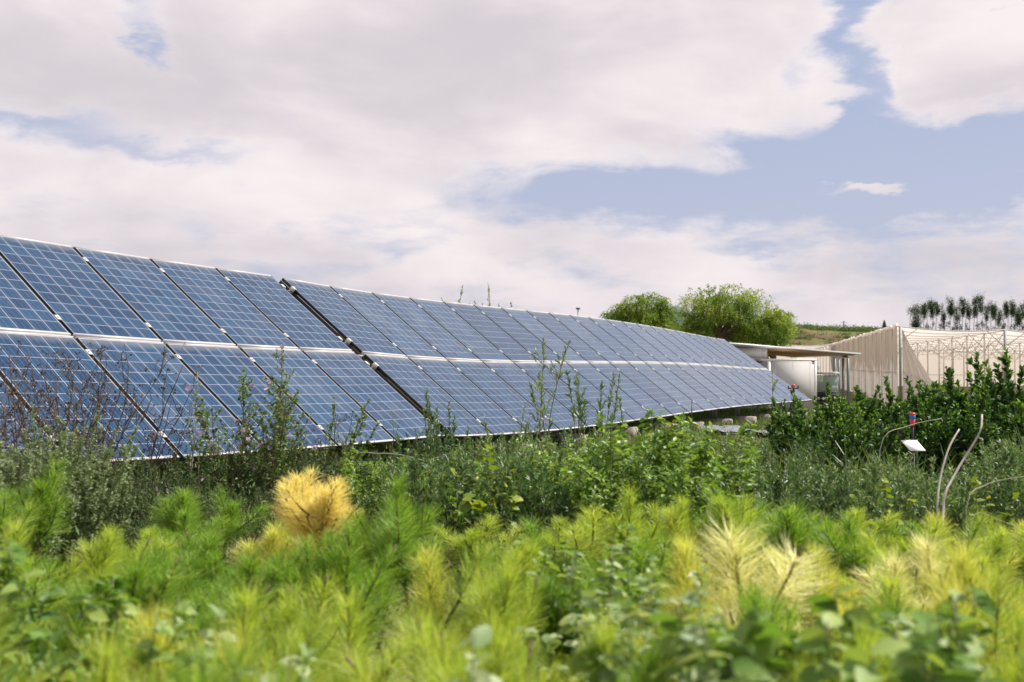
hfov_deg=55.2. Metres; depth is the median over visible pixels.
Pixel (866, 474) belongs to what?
willow shrub
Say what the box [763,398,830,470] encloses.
laurel bush
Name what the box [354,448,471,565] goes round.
willow shrub
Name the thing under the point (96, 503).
grey green herb
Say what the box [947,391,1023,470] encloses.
laurel bush
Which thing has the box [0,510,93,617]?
young pine
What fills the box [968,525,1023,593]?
young pine
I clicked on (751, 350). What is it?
white building
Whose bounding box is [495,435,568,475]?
willow shrub
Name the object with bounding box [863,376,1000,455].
laurel bush
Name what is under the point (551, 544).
young pine
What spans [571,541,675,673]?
young pine
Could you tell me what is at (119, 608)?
broad leaved plant
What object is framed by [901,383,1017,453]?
laurel bush
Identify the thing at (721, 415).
grass
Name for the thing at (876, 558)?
young pine
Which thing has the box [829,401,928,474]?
laurel bush
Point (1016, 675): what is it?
young pine
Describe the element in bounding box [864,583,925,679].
young pine
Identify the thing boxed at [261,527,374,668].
young pine
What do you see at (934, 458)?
willow shrub
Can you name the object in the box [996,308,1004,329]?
eucalyptus tree
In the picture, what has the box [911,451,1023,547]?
willow shrub
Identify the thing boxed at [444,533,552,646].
young pine
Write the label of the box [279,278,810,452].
solar array
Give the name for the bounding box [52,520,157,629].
young pine
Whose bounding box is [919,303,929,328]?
eucalyptus tree
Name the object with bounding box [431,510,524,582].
young pine
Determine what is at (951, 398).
laurel bush
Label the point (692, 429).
willow sapling
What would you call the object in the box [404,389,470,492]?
willow sapling
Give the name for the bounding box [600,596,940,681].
broad leaved plant
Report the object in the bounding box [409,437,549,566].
willow shrub
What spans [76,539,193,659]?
young pine
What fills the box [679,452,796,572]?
willow shrub
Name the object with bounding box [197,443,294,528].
dark shrub
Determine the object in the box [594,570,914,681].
broad leaved plant
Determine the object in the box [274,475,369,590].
young pine
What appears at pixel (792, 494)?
willow shrub
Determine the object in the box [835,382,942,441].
laurel bush
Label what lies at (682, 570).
young pine
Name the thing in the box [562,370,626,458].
willow sapling
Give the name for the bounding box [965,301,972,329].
eucalyptus tree
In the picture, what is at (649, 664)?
young pine
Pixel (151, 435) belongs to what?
dead brush
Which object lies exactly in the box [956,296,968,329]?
eucalyptus tree
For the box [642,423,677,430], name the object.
concrete block
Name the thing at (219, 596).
young pine
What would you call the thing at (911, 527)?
young pine
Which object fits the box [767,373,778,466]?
willow sapling
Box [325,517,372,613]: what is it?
young pine
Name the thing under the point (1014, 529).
young pine
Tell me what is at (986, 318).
eucalyptus tree
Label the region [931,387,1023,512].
laurel bush
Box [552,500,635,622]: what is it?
young pine
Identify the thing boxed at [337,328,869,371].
hill
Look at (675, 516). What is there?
young pine
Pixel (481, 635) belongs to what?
broad leaved plant
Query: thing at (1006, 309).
eucalyptus tree
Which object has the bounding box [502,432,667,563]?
willow shrub
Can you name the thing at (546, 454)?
leafy bush
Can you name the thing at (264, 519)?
dark shrub
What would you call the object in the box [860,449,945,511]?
strap leaved plant
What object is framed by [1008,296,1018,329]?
eucalyptus tree
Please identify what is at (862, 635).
young pine
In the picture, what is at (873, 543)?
young pine
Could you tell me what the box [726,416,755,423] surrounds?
concrete block
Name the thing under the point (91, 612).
broad leaved plant
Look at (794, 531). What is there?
young pine
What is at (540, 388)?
willow sapling
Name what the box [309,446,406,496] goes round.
leafy weed
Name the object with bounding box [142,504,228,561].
young pine
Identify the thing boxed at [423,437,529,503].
willow shrub
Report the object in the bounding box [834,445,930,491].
strap leaved plant
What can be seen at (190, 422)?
dock stalk
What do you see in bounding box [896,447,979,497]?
strap leaved plant
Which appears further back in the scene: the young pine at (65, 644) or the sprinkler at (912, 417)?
the sprinkler at (912, 417)
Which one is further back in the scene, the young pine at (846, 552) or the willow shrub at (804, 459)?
the willow shrub at (804, 459)
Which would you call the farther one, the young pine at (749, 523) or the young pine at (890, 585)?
the young pine at (749, 523)
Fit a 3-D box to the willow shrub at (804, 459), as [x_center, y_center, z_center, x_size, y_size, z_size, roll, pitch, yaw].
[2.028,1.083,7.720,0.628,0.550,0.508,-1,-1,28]
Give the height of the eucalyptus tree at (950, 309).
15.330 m
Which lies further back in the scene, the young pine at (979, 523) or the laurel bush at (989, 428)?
the laurel bush at (989, 428)
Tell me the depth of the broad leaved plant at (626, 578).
3.08 m
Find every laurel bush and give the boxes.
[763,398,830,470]
[770,384,880,464]
[781,381,911,445]
[786,397,904,473]
[815,389,926,463]
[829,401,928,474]
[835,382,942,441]
[849,399,975,486]
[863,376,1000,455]
[887,397,1019,491]
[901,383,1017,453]
[904,375,998,436]
[913,365,1023,437]
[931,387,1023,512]
[940,348,1023,452]
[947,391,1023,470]
[953,358,1023,424]
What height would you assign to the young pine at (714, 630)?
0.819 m
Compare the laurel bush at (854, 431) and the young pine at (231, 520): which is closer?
the young pine at (231, 520)
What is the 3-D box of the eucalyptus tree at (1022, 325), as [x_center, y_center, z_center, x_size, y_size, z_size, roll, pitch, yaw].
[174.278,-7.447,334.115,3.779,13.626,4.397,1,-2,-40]
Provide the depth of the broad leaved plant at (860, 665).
1.51 m
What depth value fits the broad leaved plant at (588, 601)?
2.07 m
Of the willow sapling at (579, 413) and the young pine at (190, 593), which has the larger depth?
the willow sapling at (579, 413)
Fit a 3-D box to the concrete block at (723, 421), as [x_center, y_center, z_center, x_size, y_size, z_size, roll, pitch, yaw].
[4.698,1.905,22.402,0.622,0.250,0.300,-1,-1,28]
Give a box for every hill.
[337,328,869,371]
[669,306,693,327]
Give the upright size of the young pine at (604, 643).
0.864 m
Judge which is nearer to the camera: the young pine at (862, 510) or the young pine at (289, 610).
the young pine at (289, 610)
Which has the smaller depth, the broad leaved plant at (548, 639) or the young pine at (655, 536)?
the broad leaved plant at (548, 639)
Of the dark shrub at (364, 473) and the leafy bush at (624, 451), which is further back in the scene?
the dark shrub at (364, 473)
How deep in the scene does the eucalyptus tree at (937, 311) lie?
333.00 m
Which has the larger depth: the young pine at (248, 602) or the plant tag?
the plant tag
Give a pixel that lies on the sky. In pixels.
(858, 162)
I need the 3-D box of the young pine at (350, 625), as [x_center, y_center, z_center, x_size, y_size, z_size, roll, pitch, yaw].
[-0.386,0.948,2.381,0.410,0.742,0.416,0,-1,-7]
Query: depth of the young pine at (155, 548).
4.12 m
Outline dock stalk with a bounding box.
[187,371,199,482]
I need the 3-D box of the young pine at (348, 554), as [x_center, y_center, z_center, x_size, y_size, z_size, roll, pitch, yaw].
[-0.561,0.930,3.157,0.485,0.760,0.466,0,-1,0]
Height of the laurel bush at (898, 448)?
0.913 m
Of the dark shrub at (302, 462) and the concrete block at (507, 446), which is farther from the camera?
the concrete block at (507, 446)
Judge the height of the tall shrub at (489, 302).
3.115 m
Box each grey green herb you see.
[0,425,129,579]
[1,402,139,597]
[2,449,136,586]
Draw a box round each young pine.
[0,452,79,574]
[0,482,45,551]
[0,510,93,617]
[0,545,78,628]
[0,570,158,681]
[0,580,63,681]
[0,586,62,681]
[36,605,161,681]
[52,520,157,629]
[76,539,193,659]
[107,546,242,649]
[108,590,229,681]
[110,525,199,595]
[114,523,180,603]
[122,611,324,681]
[131,528,237,612]
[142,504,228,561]
[144,484,211,545]
[173,571,278,670]
[176,572,333,681]
[190,485,272,579]
[200,596,371,681]
[209,540,316,667]
[219,522,299,586]
[250,564,365,681]
[257,504,344,617]
[259,513,409,676]
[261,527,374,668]
[263,579,431,681]
[266,464,339,624]
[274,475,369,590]
[314,595,584,681]
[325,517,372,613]
[341,469,444,659]
[364,497,450,681]
[373,537,528,681]
[404,597,558,681]
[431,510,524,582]
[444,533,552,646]
[449,553,552,680]
[476,513,599,656]
[517,565,641,681]
[536,514,597,573]
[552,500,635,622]
[558,596,641,681]
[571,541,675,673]
[594,479,668,577]
[595,531,701,611]
[598,618,686,681]
[616,579,732,681]
[633,518,686,562]
[642,493,706,594]
[656,526,756,679]
[669,604,750,681]
[688,507,835,631]
[693,479,781,616]
[697,491,778,593]
[706,505,772,608]
[730,572,826,680]
[741,536,804,625]
[748,499,827,580]
[773,539,868,664]
[778,607,937,681]
[804,508,880,605]
[810,562,947,635]
[811,589,889,679]
[821,504,903,586]
[831,544,936,619]
[846,545,937,636]
[852,514,994,600]
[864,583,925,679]
[871,517,949,585]
[897,595,1019,681]
[903,529,991,658]
[914,505,1023,593]
[919,534,1023,668]
[929,552,1023,677]
[947,544,1023,661]
[956,512,1023,585]
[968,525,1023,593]
[975,599,1023,667]
[976,622,1023,681]
[1001,521,1023,603]
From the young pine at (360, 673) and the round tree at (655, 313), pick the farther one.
the round tree at (655, 313)
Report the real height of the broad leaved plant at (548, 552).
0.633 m
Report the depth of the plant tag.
7.28 m
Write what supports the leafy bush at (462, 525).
on the ground at (497, 556)
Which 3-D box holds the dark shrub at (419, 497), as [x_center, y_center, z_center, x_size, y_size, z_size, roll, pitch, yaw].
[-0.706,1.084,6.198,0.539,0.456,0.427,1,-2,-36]
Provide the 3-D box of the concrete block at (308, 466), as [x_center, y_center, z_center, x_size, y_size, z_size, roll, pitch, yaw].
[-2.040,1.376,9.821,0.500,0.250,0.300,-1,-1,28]
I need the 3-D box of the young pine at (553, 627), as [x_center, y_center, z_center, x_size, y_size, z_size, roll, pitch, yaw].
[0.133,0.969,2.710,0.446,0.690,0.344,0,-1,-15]
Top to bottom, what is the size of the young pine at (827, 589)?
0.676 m
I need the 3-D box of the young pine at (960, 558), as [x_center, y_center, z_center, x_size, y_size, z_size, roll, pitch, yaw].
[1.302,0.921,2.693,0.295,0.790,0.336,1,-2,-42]
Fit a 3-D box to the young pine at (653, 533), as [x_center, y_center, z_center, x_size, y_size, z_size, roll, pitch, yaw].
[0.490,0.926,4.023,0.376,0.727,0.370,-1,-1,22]
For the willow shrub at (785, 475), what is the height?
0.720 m
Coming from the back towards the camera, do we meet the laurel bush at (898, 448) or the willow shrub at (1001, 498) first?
the laurel bush at (898, 448)
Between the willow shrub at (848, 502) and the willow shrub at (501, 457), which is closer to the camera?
the willow shrub at (848, 502)
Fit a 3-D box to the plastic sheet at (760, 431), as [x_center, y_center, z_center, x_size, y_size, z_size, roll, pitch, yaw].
[4.589,1.605,17.168,0.451,0.033,1.600,1,-2,-29]
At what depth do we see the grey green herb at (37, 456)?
4.95 m
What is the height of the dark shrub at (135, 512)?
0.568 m
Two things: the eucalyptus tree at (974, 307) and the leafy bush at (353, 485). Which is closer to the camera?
the leafy bush at (353, 485)
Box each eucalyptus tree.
[906,303,926,327]
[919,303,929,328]
[926,297,937,328]
[932,300,940,329]
[939,302,947,329]
[945,294,956,329]
[952,305,961,329]
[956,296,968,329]
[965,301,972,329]
[970,295,980,329]
[976,291,986,329]
[983,303,990,329]
[987,300,997,329]
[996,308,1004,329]
[1001,300,1009,328]
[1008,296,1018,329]
[1012,308,1022,330]
[1016,299,1023,330]
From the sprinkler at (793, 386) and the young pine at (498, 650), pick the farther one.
the sprinkler at (793, 386)
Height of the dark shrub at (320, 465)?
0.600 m
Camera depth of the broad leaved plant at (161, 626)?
1.90 m
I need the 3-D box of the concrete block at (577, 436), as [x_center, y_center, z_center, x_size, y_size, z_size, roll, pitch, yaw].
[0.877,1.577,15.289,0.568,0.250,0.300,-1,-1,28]
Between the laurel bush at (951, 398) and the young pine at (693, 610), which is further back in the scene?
the laurel bush at (951, 398)
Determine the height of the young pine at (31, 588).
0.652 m
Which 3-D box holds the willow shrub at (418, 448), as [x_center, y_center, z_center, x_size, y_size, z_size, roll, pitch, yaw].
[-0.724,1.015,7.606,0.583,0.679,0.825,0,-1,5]
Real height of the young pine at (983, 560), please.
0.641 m
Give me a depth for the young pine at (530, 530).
3.81 m
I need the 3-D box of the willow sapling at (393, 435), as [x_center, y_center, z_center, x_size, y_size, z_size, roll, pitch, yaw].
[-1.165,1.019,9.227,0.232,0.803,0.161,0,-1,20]
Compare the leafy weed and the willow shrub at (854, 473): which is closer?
the willow shrub at (854, 473)
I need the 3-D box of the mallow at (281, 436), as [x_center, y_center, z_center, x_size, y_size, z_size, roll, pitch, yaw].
[-1.831,0.677,7.005,0.805,1.318,0.821,0,-1,0]
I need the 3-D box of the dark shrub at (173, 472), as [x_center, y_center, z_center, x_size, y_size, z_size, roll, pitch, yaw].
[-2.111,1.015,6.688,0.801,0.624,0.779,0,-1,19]
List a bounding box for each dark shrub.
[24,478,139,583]
[35,452,174,563]
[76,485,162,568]
[100,460,181,562]
[111,457,216,525]
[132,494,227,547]
[134,444,267,525]
[172,476,280,565]
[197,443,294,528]
[233,437,330,518]
[245,482,284,544]
[276,438,363,512]
[320,446,383,511]
[357,478,421,530]
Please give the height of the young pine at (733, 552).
0.859 m
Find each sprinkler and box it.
[788,384,798,424]
[910,413,917,485]
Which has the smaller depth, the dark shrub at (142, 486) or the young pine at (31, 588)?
the young pine at (31, 588)
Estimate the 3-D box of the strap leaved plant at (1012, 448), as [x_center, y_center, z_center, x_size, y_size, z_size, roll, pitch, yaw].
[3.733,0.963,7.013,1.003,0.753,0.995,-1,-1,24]
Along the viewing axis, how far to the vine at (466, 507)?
5.07 m
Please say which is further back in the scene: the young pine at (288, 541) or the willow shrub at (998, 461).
the willow shrub at (998, 461)
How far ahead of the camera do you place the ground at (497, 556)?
5.29 m
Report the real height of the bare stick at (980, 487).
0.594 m
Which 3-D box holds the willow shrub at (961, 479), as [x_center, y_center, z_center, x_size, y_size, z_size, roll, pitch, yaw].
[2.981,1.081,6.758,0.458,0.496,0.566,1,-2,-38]
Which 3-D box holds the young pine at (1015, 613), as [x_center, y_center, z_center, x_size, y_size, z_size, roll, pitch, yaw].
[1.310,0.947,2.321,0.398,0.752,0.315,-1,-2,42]
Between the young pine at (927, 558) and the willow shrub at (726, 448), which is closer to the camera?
the young pine at (927, 558)
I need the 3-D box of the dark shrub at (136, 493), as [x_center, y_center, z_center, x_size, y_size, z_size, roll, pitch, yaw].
[-2.372,0.963,5.591,0.851,0.663,0.828,0,-1,-4]
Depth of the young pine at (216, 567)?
3.72 m
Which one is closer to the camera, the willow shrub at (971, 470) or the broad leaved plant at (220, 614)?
the broad leaved plant at (220, 614)
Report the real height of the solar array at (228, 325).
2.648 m
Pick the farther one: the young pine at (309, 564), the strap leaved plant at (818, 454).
the strap leaved plant at (818, 454)
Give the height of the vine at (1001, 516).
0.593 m
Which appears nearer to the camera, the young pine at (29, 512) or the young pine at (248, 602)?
the young pine at (248, 602)
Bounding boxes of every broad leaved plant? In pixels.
[0,540,136,681]
[0,550,139,681]
[0,582,207,681]
[0,613,207,681]
[173,603,317,681]
[231,625,629,681]
[460,584,667,681]
[472,550,662,681]
[512,538,579,676]
[514,541,714,681]
[565,604,847,681]
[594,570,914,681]
[596,603,741,681]
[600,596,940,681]
[604,522,713,677]
[709,585,1001,681]
[712,594,983,681]
[712,596,987,681]
[721,595,1006,681]
[916,585,1023,681]
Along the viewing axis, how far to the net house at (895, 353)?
68.75 m
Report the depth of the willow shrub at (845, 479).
6.37 m
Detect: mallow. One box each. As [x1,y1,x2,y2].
[126,402,311,528]
[185,344,307,530]
[236,396,380,527]
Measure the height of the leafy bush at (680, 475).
0.732 m
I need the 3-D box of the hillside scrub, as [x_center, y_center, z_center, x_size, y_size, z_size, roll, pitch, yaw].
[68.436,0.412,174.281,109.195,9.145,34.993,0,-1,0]
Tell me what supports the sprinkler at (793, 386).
on the ground at (497, 556)
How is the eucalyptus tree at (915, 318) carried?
on the hill at (815, 341)
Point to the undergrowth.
(208, 516)
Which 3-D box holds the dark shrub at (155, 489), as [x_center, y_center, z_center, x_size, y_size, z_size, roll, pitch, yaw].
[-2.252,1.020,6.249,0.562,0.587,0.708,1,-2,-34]
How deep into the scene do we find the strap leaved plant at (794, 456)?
7.58 m
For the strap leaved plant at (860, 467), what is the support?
on the ground at (497, 556)
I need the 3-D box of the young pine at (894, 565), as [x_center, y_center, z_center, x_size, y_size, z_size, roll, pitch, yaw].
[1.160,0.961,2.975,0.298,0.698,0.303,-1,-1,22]
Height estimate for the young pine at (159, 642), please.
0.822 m
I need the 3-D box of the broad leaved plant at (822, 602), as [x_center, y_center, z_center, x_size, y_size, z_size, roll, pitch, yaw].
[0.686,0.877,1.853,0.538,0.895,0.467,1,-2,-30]
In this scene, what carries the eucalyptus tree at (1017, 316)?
on the hill at (815, 341)
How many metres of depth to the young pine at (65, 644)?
2.44 m
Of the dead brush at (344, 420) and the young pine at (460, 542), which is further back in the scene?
the dead brush at (344, 420)
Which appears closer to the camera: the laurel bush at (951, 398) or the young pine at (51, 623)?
the young pine at (51, 623)
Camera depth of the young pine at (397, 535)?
3.69 m
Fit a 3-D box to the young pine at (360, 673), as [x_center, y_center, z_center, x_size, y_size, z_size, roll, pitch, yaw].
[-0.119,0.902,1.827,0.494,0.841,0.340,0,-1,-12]
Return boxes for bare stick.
[352,452,423,509]
[879,418,941,482]
[936,429,959,517]
[941,414,982,526]
[966,476,1023,533]
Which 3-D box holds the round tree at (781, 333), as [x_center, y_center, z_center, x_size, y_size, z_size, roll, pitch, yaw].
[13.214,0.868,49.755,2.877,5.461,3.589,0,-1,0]
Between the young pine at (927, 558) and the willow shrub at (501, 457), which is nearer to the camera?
the young pine at (927, 558)
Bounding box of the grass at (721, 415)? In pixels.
[108,401,998,485]
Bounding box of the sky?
[0,0,1023,331]
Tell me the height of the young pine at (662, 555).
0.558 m
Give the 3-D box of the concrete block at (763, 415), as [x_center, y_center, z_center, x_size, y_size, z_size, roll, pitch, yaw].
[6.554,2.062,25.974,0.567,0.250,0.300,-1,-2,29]
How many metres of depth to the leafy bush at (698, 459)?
5.41 m
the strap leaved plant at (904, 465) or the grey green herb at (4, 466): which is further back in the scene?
the strap leaved plant at (904, 465)
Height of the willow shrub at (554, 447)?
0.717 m
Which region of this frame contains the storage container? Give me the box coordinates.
[757,359,819,409]
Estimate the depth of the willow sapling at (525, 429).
7.79 m
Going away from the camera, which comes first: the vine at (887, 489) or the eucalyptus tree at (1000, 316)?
the vine at (887, 489)
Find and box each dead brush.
[0,340,116,493]
[0,340,185,480]
[7,349,202,503]
[287,389,359,498]
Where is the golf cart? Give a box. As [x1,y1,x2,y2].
[817,372,840,404]
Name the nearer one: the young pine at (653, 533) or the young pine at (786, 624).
the young pine at (786, 624)
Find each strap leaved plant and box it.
[743,438,831,504]
[770,439,844,484]
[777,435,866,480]
[820,439,898,500]
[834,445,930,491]
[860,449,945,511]
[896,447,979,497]
[958,424,1023,524]
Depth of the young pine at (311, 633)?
1.87 m
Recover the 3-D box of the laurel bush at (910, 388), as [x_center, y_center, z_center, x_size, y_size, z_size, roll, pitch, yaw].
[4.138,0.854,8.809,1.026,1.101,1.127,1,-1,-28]
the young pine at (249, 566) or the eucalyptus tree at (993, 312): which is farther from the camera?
the eucalyptus tree at (993, 312)
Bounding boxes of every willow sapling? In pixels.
[382,407,399,464]
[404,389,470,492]
[480,403,544,472]
[524,337,571,459]
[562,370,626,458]
[661,402,697,455]
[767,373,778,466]
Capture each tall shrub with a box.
[441,286,512,307]
[455,283,469,303]
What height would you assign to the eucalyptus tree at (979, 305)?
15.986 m
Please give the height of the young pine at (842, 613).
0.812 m
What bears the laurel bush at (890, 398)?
on the ground at (497, 556)
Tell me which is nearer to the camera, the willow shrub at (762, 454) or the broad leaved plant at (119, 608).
the broad leaved plant at (119, 608)
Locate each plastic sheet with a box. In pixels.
[698,425,750,431]
[744,429,783,433]
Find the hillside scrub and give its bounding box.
[676,322,887,344]
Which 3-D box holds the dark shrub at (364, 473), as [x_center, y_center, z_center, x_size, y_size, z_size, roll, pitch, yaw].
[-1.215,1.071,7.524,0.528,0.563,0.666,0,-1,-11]
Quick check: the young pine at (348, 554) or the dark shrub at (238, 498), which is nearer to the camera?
the young pine at (348, 554)
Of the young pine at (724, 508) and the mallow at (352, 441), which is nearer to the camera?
the young pine at (724, 508)
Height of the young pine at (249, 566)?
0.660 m
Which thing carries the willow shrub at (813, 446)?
on the ground at (497, 556)
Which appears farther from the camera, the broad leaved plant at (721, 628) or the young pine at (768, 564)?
the young pine at (768, 564)
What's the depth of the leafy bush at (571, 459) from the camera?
5.99 m
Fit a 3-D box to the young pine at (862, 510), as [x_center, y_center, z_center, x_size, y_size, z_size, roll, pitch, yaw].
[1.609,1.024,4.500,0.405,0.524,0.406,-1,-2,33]
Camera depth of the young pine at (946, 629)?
1.71 m
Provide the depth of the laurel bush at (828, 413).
8.92 m
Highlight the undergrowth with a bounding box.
[2,428,1023,678]
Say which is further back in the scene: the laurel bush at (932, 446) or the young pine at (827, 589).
the laurel bush at (932, 446)
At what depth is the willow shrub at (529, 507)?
5.26 m
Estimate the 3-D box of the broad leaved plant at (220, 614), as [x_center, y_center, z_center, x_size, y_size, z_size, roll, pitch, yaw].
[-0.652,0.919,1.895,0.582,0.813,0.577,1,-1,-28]
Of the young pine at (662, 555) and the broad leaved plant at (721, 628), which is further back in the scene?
the young pine at (662, 555)
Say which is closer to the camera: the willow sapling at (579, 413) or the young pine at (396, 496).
the young pine at (396, 496)
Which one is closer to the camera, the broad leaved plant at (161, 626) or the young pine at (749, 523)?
the broad leaved plant at (161, 626)
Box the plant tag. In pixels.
[901,440,925,472]
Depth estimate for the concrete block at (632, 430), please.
16.85 m
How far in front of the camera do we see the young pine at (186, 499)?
4.67 m
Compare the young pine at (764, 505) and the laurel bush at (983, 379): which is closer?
the young pine at (764, 505)
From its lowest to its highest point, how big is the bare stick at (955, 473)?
0.887 m
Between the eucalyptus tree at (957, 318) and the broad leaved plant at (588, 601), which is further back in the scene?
the eucalyptus tree at (957, 318)
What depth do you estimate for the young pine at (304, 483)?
4.16 m
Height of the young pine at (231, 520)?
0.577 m
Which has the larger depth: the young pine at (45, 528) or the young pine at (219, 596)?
the young pine at (45, 528)
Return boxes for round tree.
[599,291,685,331]
[674,283,775,358]
[745,304,797,358]
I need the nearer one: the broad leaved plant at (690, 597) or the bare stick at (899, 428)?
the broad leaved plant at (690, 597)
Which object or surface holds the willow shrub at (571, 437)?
on the ground at (497, 556)
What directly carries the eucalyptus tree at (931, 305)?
on the hill at (815, 341)
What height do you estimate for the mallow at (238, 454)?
0.905 m
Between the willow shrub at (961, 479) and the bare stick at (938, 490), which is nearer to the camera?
the bare stick at (938, 490)
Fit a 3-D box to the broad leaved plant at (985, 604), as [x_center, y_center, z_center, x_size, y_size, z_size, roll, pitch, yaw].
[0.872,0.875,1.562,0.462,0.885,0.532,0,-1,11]
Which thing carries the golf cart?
on the ground at (497, 556)
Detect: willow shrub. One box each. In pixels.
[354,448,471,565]
[373,453,460,539]
[375,429,457,497]
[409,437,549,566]
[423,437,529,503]
[438,429,520,489]
[467,445,576,550]
[484,431,582,526]
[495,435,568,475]
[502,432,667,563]
[539,431,616,531]
[548,426,634,468]
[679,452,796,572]
[689,431,766,482]
[693,445,739,496]
[702,433,816,520]
[704,440,839,547]
[722,455,853,568]
[737,442,807,503]
[748,448,840,519]
[775,435,848,485]
[788,461,904,570]
[805,465,883,511]
[822,453,942,539]
[835,473,910,514]
[847,464,970,545]
[862,451,962,531]
[880,466,998,552]
[903,466,977,513]
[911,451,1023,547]
[928,453,981,484]
[942,452,1023,518]
[945,456,986,496]
[948,437,1023,574]
[962,430,1023,518]
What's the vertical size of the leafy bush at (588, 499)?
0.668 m
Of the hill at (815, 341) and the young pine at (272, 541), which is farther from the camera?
the hill at (815, 341)
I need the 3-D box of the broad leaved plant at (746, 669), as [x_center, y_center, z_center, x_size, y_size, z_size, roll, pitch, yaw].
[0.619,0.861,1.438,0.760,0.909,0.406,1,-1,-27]
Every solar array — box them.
[0,234,444,482]
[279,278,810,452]
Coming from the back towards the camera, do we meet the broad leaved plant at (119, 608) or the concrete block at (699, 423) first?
the concrete block at (699, 423)
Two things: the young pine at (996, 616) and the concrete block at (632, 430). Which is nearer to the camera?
the young pine at (996, 616)
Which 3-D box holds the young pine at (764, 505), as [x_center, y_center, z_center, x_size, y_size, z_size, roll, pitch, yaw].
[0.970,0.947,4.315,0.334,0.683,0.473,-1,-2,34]
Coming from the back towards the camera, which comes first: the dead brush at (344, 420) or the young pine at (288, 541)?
the dead brush at (344, 420)
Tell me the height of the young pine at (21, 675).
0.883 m
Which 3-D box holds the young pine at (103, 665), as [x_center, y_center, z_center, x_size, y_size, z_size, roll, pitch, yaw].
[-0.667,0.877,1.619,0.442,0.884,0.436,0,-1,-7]
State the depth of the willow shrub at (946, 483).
5.67 m
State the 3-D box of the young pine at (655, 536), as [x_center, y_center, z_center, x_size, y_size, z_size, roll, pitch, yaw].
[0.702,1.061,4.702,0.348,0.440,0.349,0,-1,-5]
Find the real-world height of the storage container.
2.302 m
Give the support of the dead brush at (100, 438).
on the ground at (497, 556)
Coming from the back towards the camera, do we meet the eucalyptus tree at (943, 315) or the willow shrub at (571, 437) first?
the eucalyptus tree at (943, 315)
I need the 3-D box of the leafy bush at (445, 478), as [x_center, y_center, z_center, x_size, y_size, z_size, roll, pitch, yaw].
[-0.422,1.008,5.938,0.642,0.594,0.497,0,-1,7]
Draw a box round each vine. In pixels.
[450,443,523,559]
[850,476,916,532]
[942,474,1019,538]
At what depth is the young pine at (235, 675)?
1.45 m
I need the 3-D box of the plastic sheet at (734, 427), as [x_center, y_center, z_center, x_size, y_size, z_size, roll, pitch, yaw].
[3.946,1.633,18.267,0.802,0.074,1.502,0,-1,0]
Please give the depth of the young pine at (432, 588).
2.98 m
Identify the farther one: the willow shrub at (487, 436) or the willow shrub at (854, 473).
the willow shrub at (487, 436)
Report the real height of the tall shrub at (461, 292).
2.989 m
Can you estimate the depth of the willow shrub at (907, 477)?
5.74 m
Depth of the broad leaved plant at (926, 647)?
1.50 m
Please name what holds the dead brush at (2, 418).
on the ground at (497, 556)
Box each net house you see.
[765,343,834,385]
[830,323,1023,403]
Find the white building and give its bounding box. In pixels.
[731,343,860,407]
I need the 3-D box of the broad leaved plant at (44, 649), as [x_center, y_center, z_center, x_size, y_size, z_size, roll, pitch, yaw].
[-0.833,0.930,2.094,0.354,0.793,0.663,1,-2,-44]
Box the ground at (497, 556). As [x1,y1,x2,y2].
[3,380,1023,681]
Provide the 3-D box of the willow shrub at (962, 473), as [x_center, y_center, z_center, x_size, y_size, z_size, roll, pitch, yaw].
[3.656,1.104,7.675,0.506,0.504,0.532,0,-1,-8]
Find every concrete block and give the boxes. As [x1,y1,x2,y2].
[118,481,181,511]
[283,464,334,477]
[492,442,536,453]
[550,433,588,447]
[606,426,637,438]
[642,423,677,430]
[674,422,703,428]
[703,418,732,425]
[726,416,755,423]
[748,414,770,420]
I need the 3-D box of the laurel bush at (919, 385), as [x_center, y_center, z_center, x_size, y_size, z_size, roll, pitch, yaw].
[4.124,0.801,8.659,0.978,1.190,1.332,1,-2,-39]
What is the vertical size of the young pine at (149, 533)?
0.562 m
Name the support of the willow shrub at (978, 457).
on the ground at (497, 556)
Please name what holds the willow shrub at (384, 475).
on the ground at (497, 556)
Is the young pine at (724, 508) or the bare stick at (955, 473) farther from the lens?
the bare stick at (955, 473)
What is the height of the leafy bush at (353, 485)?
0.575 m
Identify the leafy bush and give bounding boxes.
[339,452,410,530]
[384,460,491,555]
[445,460,536,567]
[490,437,593,526]
[517,443,626,533]
[528,421,694,566]
[563,457,665,570]
[591,448,757,586]
[593,408,732,509]
[627,413,767,566]
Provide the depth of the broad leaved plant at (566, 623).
2.52 m
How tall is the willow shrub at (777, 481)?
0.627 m
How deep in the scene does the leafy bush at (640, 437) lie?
5.82 m
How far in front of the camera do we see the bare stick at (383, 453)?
7.28 m
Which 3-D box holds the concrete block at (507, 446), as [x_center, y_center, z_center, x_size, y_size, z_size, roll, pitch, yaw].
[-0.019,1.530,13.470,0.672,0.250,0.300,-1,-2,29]
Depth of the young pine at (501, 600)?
2.52 m
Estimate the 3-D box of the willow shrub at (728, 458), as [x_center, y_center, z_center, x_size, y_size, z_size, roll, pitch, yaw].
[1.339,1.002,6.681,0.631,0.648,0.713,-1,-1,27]
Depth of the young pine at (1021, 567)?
3.96 m
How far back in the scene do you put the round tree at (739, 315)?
51.21 m
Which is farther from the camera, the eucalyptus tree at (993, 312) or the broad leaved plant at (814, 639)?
the eucalyptus tree at (993, 312)

